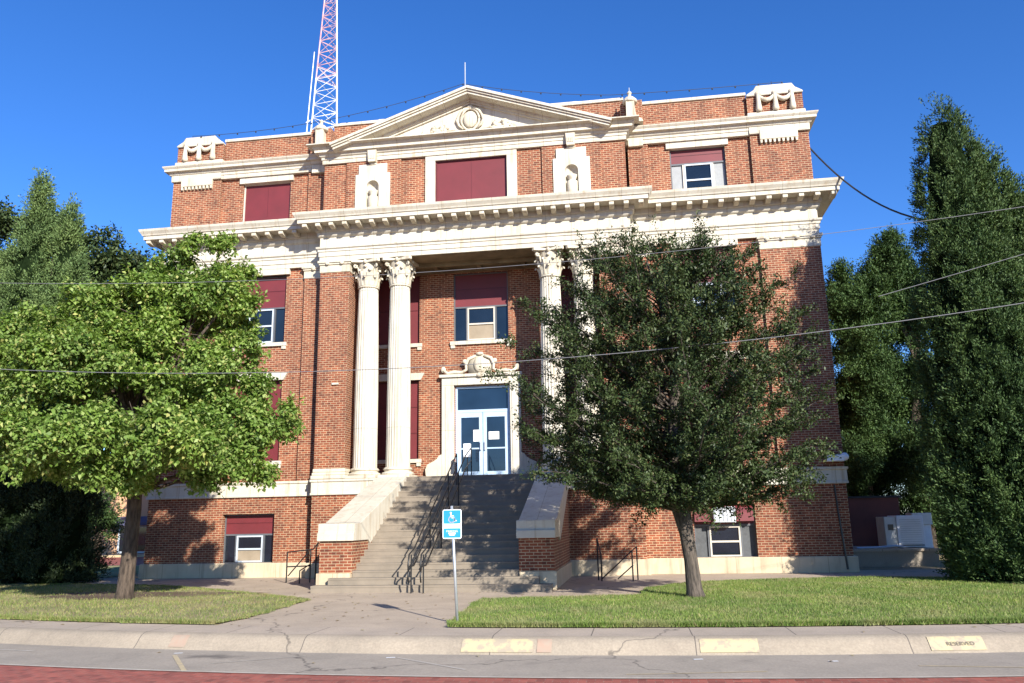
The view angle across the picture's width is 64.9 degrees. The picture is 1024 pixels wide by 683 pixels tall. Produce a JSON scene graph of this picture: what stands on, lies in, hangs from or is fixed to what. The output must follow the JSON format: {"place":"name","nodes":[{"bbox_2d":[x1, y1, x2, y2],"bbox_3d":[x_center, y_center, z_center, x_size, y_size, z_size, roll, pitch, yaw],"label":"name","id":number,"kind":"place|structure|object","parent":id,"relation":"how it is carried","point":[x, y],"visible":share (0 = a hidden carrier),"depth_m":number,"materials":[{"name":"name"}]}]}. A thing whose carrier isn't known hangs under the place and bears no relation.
{"place":"outdoors","nodes":[
{"label":"outdoors","id":0,"kind":"place"},
{"bbox_2d":[3,578,117,583],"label":"side path","id":1,"kind":"structure","parent":0,"point":[16,582],"depth_m":27.98,"materials":[{"name":"concrete"}]},
{"bbox_2d":[0,195,157,312],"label":"shade tree","id":2,"kind":"object","parent":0,"point":[107,263],"visible":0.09,"depth_m":47.21,"materials":[{"name":"green plant"}]},
{"bbox_2d":[97,566,138,576],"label":"lawn","id":3,"kind":"structure","parent":0,"point":[114,570],"depth_m":33.67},
{"bbox_2d":[104,557,143,564],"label":"side street","id":4,"kind":"structure","parent":0,"point":[140,560],"depth_m":45.07,"materials":[{"name":"red brick"}]},
{"bbox_2d":[87,489,125,558],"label":"street tree","id":5,"kind":"object","parent":4,"relation":"on","point":[112,520],"visible":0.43,"depth_m":49.72,"materials":[{"name":"green plant"}]},
{"bbox_2d":[36,592,266,599],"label":"bare soil","id":6,"kind":"structure","parent":0,"point":[97,595],"depth_m":21.23,"materials":[{"name":"brown soil"}]},
{"bbox_2d":[0,583,310,623],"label":"grass","id":7,"kind":"structure","parent":0,"point":[110,618],"depth_m":18.16,"materials":[{"name":"green plant"}]},
{"bbox_2d":[0,492,17,583],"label":"juniper shrub","id":8,"kind":"object","parent":7,"relation":"on","point":[2,578],"visible":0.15,"depth_m":26.91,"materials":[{"name":"green plant"}]},
{"bbox_2d":[0,228,306,599],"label":"broadleaf tree","id":9,"kind":"object","parent":7,"relation":"on","point":[133,418],"visible":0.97,"depth_m":19.75,"materials":[{"name":"green plant"}]},
{"bbox_2d":[306,0,337,131],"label":"radio tower","id":10,"kind":"structure","parent":0,"point":[336,62],"depth_m":66.47,"materials":[{"name":"metal"}]},
{"bbox_2d":[75,572,875,627],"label":"front path","id":11,"kind":"structure","parent":0,"point":[427,610],"depth_m":19.38,"materials":[{"name":"concrete"}]},
{"bbox_2d":[285,542,318,583],"bbox_3d":[-6.537,6.854,24.971,1.142,1.219,0.442,-3,-13,8],"label":"guard rail","id":12,"kind":"object","parent":11,"relation":"on","point":[309,565],"visible":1,"depth_m":25.13,"materials":[{"name":"black metal"}]},
{"bbox_2d":[596,538,638,580],"bbox_3d":[3.080,6.372,23.598,1.193,1.213,0.443,-3,-13,8],"label":"guard rail","id":13,"kind":"object","parent":11,"relation":"on","point":[598,546],"visible":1,"depth_m":23.43,"materials":[{"name":"black metal"}]},
{"bbox_2d":[0,627,1023,655],"bbox_3d":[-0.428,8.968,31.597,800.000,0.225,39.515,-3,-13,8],"label":"kerb","id":14,"kind":"structure","parent":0,"point":[914,643],"depth_m":12.23,"materials":[{"name":"grey concrete"}]},
{"bbox_2d":[168,635,189,646],"bbox_3d":[-5.508,4.955,13.335,0.327,0.164,0.194,-5,-13,15],"label":"kerb paint","id":15,"kind":"object","parent":14,"relation":"on","point":[178,640],"visible":1,"depth_m":13.33,"materials":[{"name":"white paint"}]},
{"bbox_2d":[537,639,551,651],"bbox_3d":[0.486,4.568,12.101,0.220,0.164,0.195,-3,-13,8],"label":"kerb paint","id":16,"kind":"object","parent":14,"relation":"on","point":[544,645],"visible":1,"depth_m":12.10,"materials":[{"name":"white paint"}]},
{"bbox_2d":[699,638,759,652],"bbox_3d":[3.178,4.450,11.799,0.853,0.164,0.196,-2,-13,5],"label":"kerb paint","id":17,"kind":"object","parent":14,"relation":"on","point":[732,645],"visible":1,"depth_m":11.79,"materials":[{"name":"beige paint"}]},
{"bbox_2d":[927,636,987,650],"bbox_3d":[6.416,4.353,11.631,0.811,0.164,0.195,-1,-13,1],"label":"kerb paint","id":18,"kind":"object","parent":14,"relation":"on","point":[937,643],"visible":1,"depth_m":11.63,"materials":[{"name":"beige paint"}]},
{"bbox_2d":[946,641,974,644],"bbox_3d":[6.464,4.348,11.606,0.392,0.045,0.041,-1,-13,1],"label":"stencilled lettering","id":19,"kind":"object","parent":18,"relation":"on","point":[961,643],"visible":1,"depth_m":11.61},
{"bbox_2d":[0,619,1023,635],"bbox_3d":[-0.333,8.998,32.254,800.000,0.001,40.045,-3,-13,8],"label":"sidewalk","id":20,"kind":"structure","parent":0,"point":[898,629],"depth_m":12.89,"materials":[{"name":"concrete"}]},
{"bbox_2d":[0,665,1023,682],"bbox_3d":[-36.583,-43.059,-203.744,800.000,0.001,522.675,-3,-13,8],"label":"brick street","id":21,"kind":"structure","parent":0,"point":[22,674],"depth_m":10.43,"materials":[{"name":"red brick"}]},
{"bbox_2d":[0,643,1023,677],"bbox_3d":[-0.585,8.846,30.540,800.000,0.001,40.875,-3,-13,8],"label":"gutter","id":22,"kind":"object","parent":21,"relation":"on","point":[858,665],"visible":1,"depth_m":11.24,"materials":[{"name":"concrete"}]},
{"bbox_2d":[172,655,186,671],"bbox_3d":[-4.896,4.727,11.853,0.070,0.001,1.651,5,-14,-26],"label":"parking line","id":23,"kind":"object","parent":22,"relation":"on","point":[179,662],"visible":1,"depth_m":11.84,"materials":[{"name":"white paint"}]},
{"bbox_2d":[398,657,465,669],"bbox_3d":[-1.163,4.561,11.420,0.050,0.001,1.554,11,-17,-43],"label":"parking line","id":24,"kind":"object","parent":22,"relation":"on","point":[432,663],"visible":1,"depth_m":11.40,"materials":[{"name":"white paint"}]},
{"bbox_2d":[11,584,984,662],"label":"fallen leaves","id":25,"kind":"object","parent":22,"relation":"on","point":[489,601],"visible":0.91,"depth_m":17.06,"materials":[{"name":"brown plant"}]},
{"bbox_2d":[0,664,1023,678],"bbox_3d":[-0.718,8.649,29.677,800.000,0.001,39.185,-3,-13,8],"label":"street edging","id":26,"kind":"object","parent":22,"relation":"on","point":[533,677],"visible":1,"depth_m":10.21,"materials":[{"name":"concrete"}]},
{"bbox_2d":[626,671,765,674],"bbox_3d":[2.375,4.256,10.349,1.825,0.001,0.030,-1,-13,-1],"label":"parking line","id":27,"kind":"object","parent":22,"relation":"on","point":[704,672],"visible":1,"depth_m":10.35,"materials":[{"name":"paint"}]},
{"bbox_2d":[1,303,1022,373],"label":"overhead cable","id":28,"kind":"object","parent":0,"point":[524,360],"visible":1,"depth_m":16.77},
{"bbox_2d":[0,0,1023,513],"label":"sky","id":29,"kind":"structure","parent":0,"point":[103,95],"materials":[{"name":"blue"}]},
{"bbox_2d":[2,543,1022,627],"bbox_3d":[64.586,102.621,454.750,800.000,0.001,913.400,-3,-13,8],"label":"ground","id":30,"kind":"structure","parent":0,"point":[889,568],"depth_m":14.79,"materials":[{"name":"soil"}]},
{"bbox_2d":[0,166,94,582],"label":"arborvitae tree","id":31,"kind":"object","parent":30,"relation":"on","point":[41,241],"visible":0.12,"depth_m":31.91,"materials":[{"name":"green plant"}]},
{"bbox_2d":[0,470,117,584],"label":"juniper shrub","id":32,"kind":"object","parent":30,"relation":"on","point":[45,535],"visible":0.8,"depth_m":26.58,"materials":[{"name":"green plant"}]},
{"bbox_2d":[90,486,148,553],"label":"storefront","id":33,"kind":"object","parent":30,"relation":"on","point":[141,539],"visible":0.12,"depth_m":54.23,"materials":[{"name":"brick"}]},
{"bbox_2d":[117,526,145,552],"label":"window","id":34,"kind":"structure","parent":33,"relation":"in","point":[142,532],"depth_m":54.05,"materials":[{"name":"white glass"}]},
{"bbox_2d":[102,555,143,557],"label":"kerb","id":35,"kind":"structure","parent":30,"relation":"on","point":[120,556],"depth_m":50.86,"materials":[{"name":"yellow paint"}]},
{"bbox_2d":[138,62,859,592],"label":"courthouse","id":36,"kind":"structure","parent":30,"relation":"on","point":[462,182],"depth_m":28.65,"materials":[{"name":"red brick"}]},
{"bbox_2d":[223,514,273,562],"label":"window","id":37,"kind":"structure","parent":36,"relation":"in","point":[248,538],"depth_m":28.42,"materials":[{"name":"red glass"}]},
{"bbox_2d":[233,381,281,460],"bbox_3d":[-9.297,2.913,29.342,1.940,2.920,0.100,-3,-13,8],"label":"window","id":38,"kind":"structure","parent":36,"relation":"in","point":[274,453],"depth_m":29.34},
{"bbox_2d":[236,276,286,342],"bbox_3d":[-9.374,-1.153,30.240,1.940,2.590,0.130,-3,-13,8],"label":"window","id":39,"kind":"structure","parent":36,"relation":"in","point":[272,318],"depth_m":30.18,"materials":[{"name":"red glass"}]},
{"bbox_2d":[243,182,290,221],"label":"window","id":40,"kind":"structure","parent":36,"relation":"in","point":[262,201],"depth_m":31.20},
{"bbox_2d":[377,381,418,459],"bbox_3d":[-4.329,2.938,29.951,1.850,2.920,0.100,-3,-13,8],"label":"window","id":41,"kind":"structure","parent":36,"relation":"in","point":[382,386],"depth_m":29.92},
{"bbox_2d":[378,277,419,344],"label":"window","id":42,"kind":"structure","parent":36,"relation":"in","point":[384,291],"depth_m":30.85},
{"bbox_2d":[407,447,471,592],"bbox_3d":[-2.001,4.968,23.820,0.363,4.231,6.662,-3,-13,8],"label":"stair handrail","id":43,"kind":"object","parent":36,"relation":"attached to","point":[428,543],"visible":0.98,"depth_m":22.64,"materials":[{"name":"black metal"}]},
{"bbox_2d":[463,443,470,474],"bbox_3d":[-1.558,4.134,28.038,0.250,1.150,0.160,-3,-13,8],"label":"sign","id":44,"kind":"object","parent":36,"relation":"on","point":[466,447],"visible":0.78,"depth_m":28.04,"materials":[{"name":"white paper"}]},
{"bbox_2d":[458,412,482,474],"bbox_3d":[-1.518,3.756,29.235,0.930,2.370,0.139,-3,-13,8],"label":"door","id":45,"kind":"structure","parent":36,"relation":"in","point":[467,422],"depth_m":29.29,"materials":[{"name":"white paint"}]},
{"bbox_2d":[436,156,506,201],"bbox_3d":[-1.481,-5.830,29.436,2.660,1.780,0.100,-3,-13,8],"label":"window","id":46,"kind":"structure","parent":36,"relation":"in","point":[475,178],"depth_m":29.45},
{"bbox_2d":[454,271,508,340],"bbox_3d":[-1.158,-1.302,30.388,2.080,2.650,0.130,-3,-13,8],"label":"window","id":47,"kind":"structure","parent":36,"relation":"in","point":[480,299],"depth_m":30.38,"materials":[{"name":"red glass"}]},
{"bbox_2d":[192,82,782,137],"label":"string lights","id":48,"kind":"object","parent":36,"relation":"attached to","point":[496,88],"visible":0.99,"depth_m":30.88},
{"bbox_2d":[483,411,508,474],"bbox_3d":[-0.578,3.709,29.101,0.930,2.370,0.139,-3,-13,8],"label":"door","id":49,"kind":"structure","parent":36,"relation":"in","point":[495,451],"depth_m":29.12,"materials":[{"name":"white paint"}]},
{"bbox_2d":[565,374,576,436],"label":"window","id":50,"kind":"structure","parent":36,"relation":"in","point":[568,374],"depth_m":29.18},
{"bbox_2d":[560,268,594,325],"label":"window","id":51,"kind":"structure","parent":36,"relation":"in","point":[565,272],"depth_m":30.03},
{"bbox_2d":[669,147,726,188],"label":"window","id":52,"kind":"structure","parent":36,"relation":"in","point":[702,167],"depth_m":28.88,"materials":[{"name":"white metal"}]},
{"bbox_2d":[680,247,734,315],"bbox_3d":[6.743,-1.965,27.943,1.940,2.590,0.130,-3,-13,8],"label":"window","id":53,"kind":"structure","parent":36,"relation":"in","point":[720,249],"depth_m":27.95,"materials":[{"name":"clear glass"}]},
{"bbox_2d":[684,360,745,441],"bbox_3d":[6.820,2.102,27.046,1.940,2.920,0.100,-3,-13,8],"label":"window","id":54,"kind":"structure","parent":36,"relation":"in","point":[735,360],"depth_m":27.15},
{"bbox_2d":[713,506,735,522],"bbox_3d":[6.825,5.585,25.988,0.700,0.500,0.512,-3,-13,8],"label":"window air conditioner","id":55,"kind":"object","parent":36,"relation":"attached to","point":[725,519],"depth_m":25.74,"materials":[{"name":"white metal"}]},
{"bbox_2d":[693,504,757,556],"bbox_3d":[6.892,6.142,26.124,1.940,1.690,0.130,-3,-13,8],"label":"window","id":56,"kind":"structure","parent":36,"relation":"in","point":[734,540],"depth_m":26.04,"materials":[{"name":"grey glass"}]},
{"bbox_2d":[810,147,919,218],"bbox_3d":[11.415,-5.173,26.045,0.059,4.161,4.077,6,-14,-27],"label":"service drop cable","id":57,"kind":"object","parent":36,"relation":"attached to","point":[842,179],"visible":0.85,"depth_m":26.19,"materials":[{"name":"black rubber"}]},
{"bbox_2d":[824,256,917,514],"bbox_3d":[14.933,3.008,35.902,6.621,12.862,8.068,-3,-13,8],"label":"juniper tree","id":58,"kind":"object","parent":30,"relation":"on","point":[857,351],"visible":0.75,"depth_m":33.77,"materials":[{"name":"green plant"}]},
{"bbox_2d":[848,495,900,545],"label":"outbuilding","id":59,"kind":"structure","parent":30,"relation":"on","point":[865,512],"depth_m":31.17,"materials":[{"name":"red paint"}]},
{"bbox_2d":[838,222,942,553],"bbox_3d":[19.595,2.039,35.130,11.205,14.664,6.368,0,-13,-4],"label":"juniper tree","id":60,"kind":"object","parent":30,"relation":"on","point":[881,271],"visible":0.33,"depth_m":34.17,"materials":[{"name":"green plant"}]},
{"bbox_2d":[853,546,939,566],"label":"service platform","id":61,"kind":"structure","parent":30,"relation":"on","point":[905,557],"depth_m":27.71,"materials":[{"name":"concrete"}]},
{"bbox_2d":[856,515,925,548],"bbox_3d":[13.346,6.806,28.792,2.455,1.129,1.538,-3,-13,8],"label":"condenser unit","id":62,"kind":"object","parent":61,"relation":"on","point":[902,531],"visible":1,"depth_m":28.48,"materials":[{"name":"beige metal"}]},
{"bbox_2d":[905,513,933,547],"bbox_3d":[15.242,7.288,30.019,0.700,1.760,0.700,-3,-13,8],"label":"electric cabinet","id":63,"kind":"object","parent":30,"relation":"on","point":[927,520],"visible":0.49,"depth_m":29.77,"materials":[{"name":"white metal"}]},
{"bbox_2d":[21,206,1023,283],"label":"overhead cable","id":64,"kind":"object","parent":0,"point":[494,267],"visible":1,"depth_m":17.30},
{"bbox_2d":[446,575,1023,627],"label":"grass","id":65,"kind":"structure","parent":0,"point":[994,617],"depth_m":15.76,"materials":[{"name":"green plant"}]},
{"bbox_2d":[443,506,461,621],"bbox_3d":[-1.057,3.958,14.300,0.345,2.043,0.068,-3,-13,8],"label":"parking sign","id":66,"kind":"object","parent":65,"relation":"on","point":[452,523],"visible":0.99,"depth_m":14.40,"materials":[{"name":"metal"}]},
{"bbox_2d":[478,209,843,597],"bbox_3d":[3.401,1.464,18.951,8.198,8.899,8.010,-3,-13,8],"label":"oak tree","id":67,"kind":"object","parent":65,"relation":"on","point":[619,468],"visible":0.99,"depth_m":17.68,"materials":[{"name":"green plant"}]},
{"bbox_2d":[902,91,1023,584],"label":"cypress tree","id":68,"kind":"object","parent":65,"relation":"on","point":[972,381],"visible":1,"depth_m":21.41,"materials":[{"name":"green plant"}]},
{"bbox_2d":[860,569,948,576],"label":"side path","id":69,"kind":"structure","parent":0,"point":[908,573],"depth_m":24.50,"materials":[{"name":"concrete"}]},
{"bbox_2d":[878,254,1022,296],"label":"overhead cable","id":70,"kind":"object","parent":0,"point":[951,275],"visible":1,"depth_m":15.84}
]}

